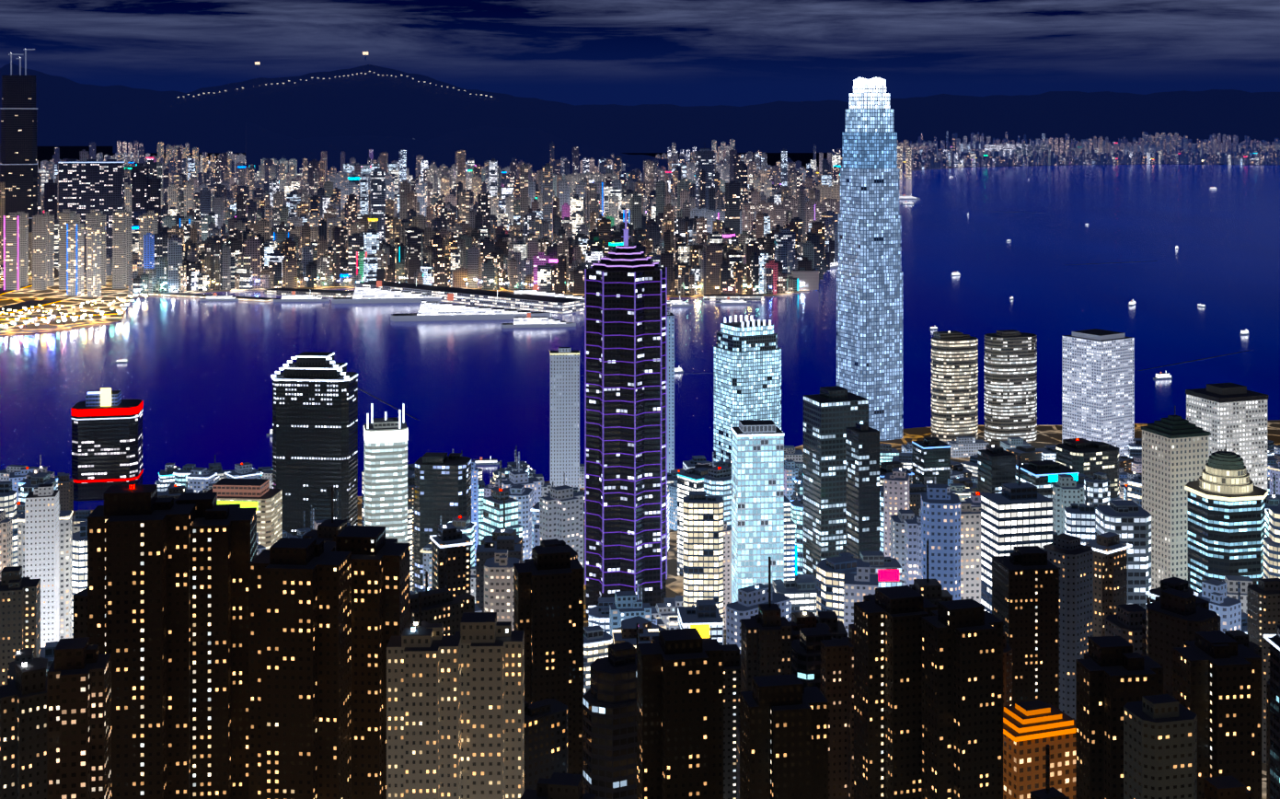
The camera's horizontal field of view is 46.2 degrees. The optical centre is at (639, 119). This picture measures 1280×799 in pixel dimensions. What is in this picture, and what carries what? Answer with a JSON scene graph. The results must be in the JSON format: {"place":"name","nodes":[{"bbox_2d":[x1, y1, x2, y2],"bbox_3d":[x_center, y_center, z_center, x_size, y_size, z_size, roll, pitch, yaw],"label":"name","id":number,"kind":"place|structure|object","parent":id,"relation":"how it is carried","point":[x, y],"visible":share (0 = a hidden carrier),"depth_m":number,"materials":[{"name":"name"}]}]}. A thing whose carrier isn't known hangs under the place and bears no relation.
{"place":"outdoors","nodes":[
{"label":"outdoors","id":0,"kind":"place"},
{"bbox_2d":[0,63,184,146],"bbox_3d":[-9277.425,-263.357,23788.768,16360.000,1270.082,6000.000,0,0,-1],"label":"hill","id":1,"kind":"structure","parent":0,"point":[70,112],"depth_m":22183.32,"materials":[{"name":"blue"}]},
{"bbox_2d":[245,120,668,179],"bbox_3d":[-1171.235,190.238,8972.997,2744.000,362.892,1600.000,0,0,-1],"label":"mountain foothills","id":2,"kind":"structure","parent":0,"point":[502,146],"depth_m":8697.14,"materials":[{"name":"blue"}]},
{"bbox_2d":[0,146,1234,334],"bbox_3d":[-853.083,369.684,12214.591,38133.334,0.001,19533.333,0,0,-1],"label":"kowloon ground","id":3,"kind":"structure","parent":0,"point":[66,303],"depth_m":3142.20,"materials":[{"name":"black"}]},
{"bbox_2d":[0,48,818,320],"bbox_3d":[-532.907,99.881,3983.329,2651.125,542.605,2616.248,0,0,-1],"label":"buildings","id":4,"kind":"structure","parent":3,"relation":"on","point":[86,187],"depth_m":3585.08,"materials":[{"name":"grey concrete"}]},
{"bbox_2d":[0,130,1279,297],"bbox_3d":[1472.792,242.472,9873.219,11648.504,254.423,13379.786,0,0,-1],"label":"distant city buildings","id":5,"kind":"structure","parent":3,"relation":"on","point":[458,221],"depth_m":4097.23,"materials":[{"name":"grey concrete"}]},
{"bbox_2d":[0,163,1279,510],"bbox_3d":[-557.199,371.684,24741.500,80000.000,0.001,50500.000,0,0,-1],"label":"harbour water","id":6,"kind":"structure","parent":0,"point":[193,374],"depth_m":2591.63,"materials":[{"name":"blue liquid"}]},
{"bbox_2d":[115,175,1248,471],"bbox_3d":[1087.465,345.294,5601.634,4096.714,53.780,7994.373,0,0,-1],"label":"boats","id":7,"kind":"object","parent":6,"relation":"on","point":[433,306],"visible":0.67,"depth_m":2794.96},
{"bbox_2d":[0,0,1279,106],"label":"sky","id":8,"kind":"structure","parent":0,"point":[625,52],"materials":[{"name":"blue"}]},
{"bbox_2d":[73,419,1279,798],"bbox_3d":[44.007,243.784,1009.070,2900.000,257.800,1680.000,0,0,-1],"label":"ground","id":9,"kind":"structure","parent":0,"point":[1049,434],"depth_m":1708.18,"materials":[{"name":"black"}]},
{"bbox_2d":[0,77,1279,798],"bbox_3d":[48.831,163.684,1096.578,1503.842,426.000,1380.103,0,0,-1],"label":"skyscrapers","id":10,"kind":"structure","parent":9,"relation":"on","point":[1013,616],"depth_m":631.95,"materials":[{"name":"black glass"}]},
{"bbox_2d":[1062,328,1134,456],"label":"office building","id":11,"kind":"structure","parent":9,"relation":"on","point":[1098,385],"depth_m":1641.11,"materials":[{"name":"white glass"}]},
{"bbox_2d":[112,64,1279,153],"bbox_3d":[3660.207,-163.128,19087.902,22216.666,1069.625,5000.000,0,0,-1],"label":"mountain range","id":12,"kind":"structure","parent":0,"point":[368,103],"depth_m":17651.83,"materials":[{"name":"blue"}]},
{"bbox_2d":[0,51,1203,330],"bbox_3d":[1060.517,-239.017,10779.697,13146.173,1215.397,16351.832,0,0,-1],"label":"lights","id":13,"kind":"object","parent":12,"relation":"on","point":[83,317],"visible":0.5,"depth_m":2921.65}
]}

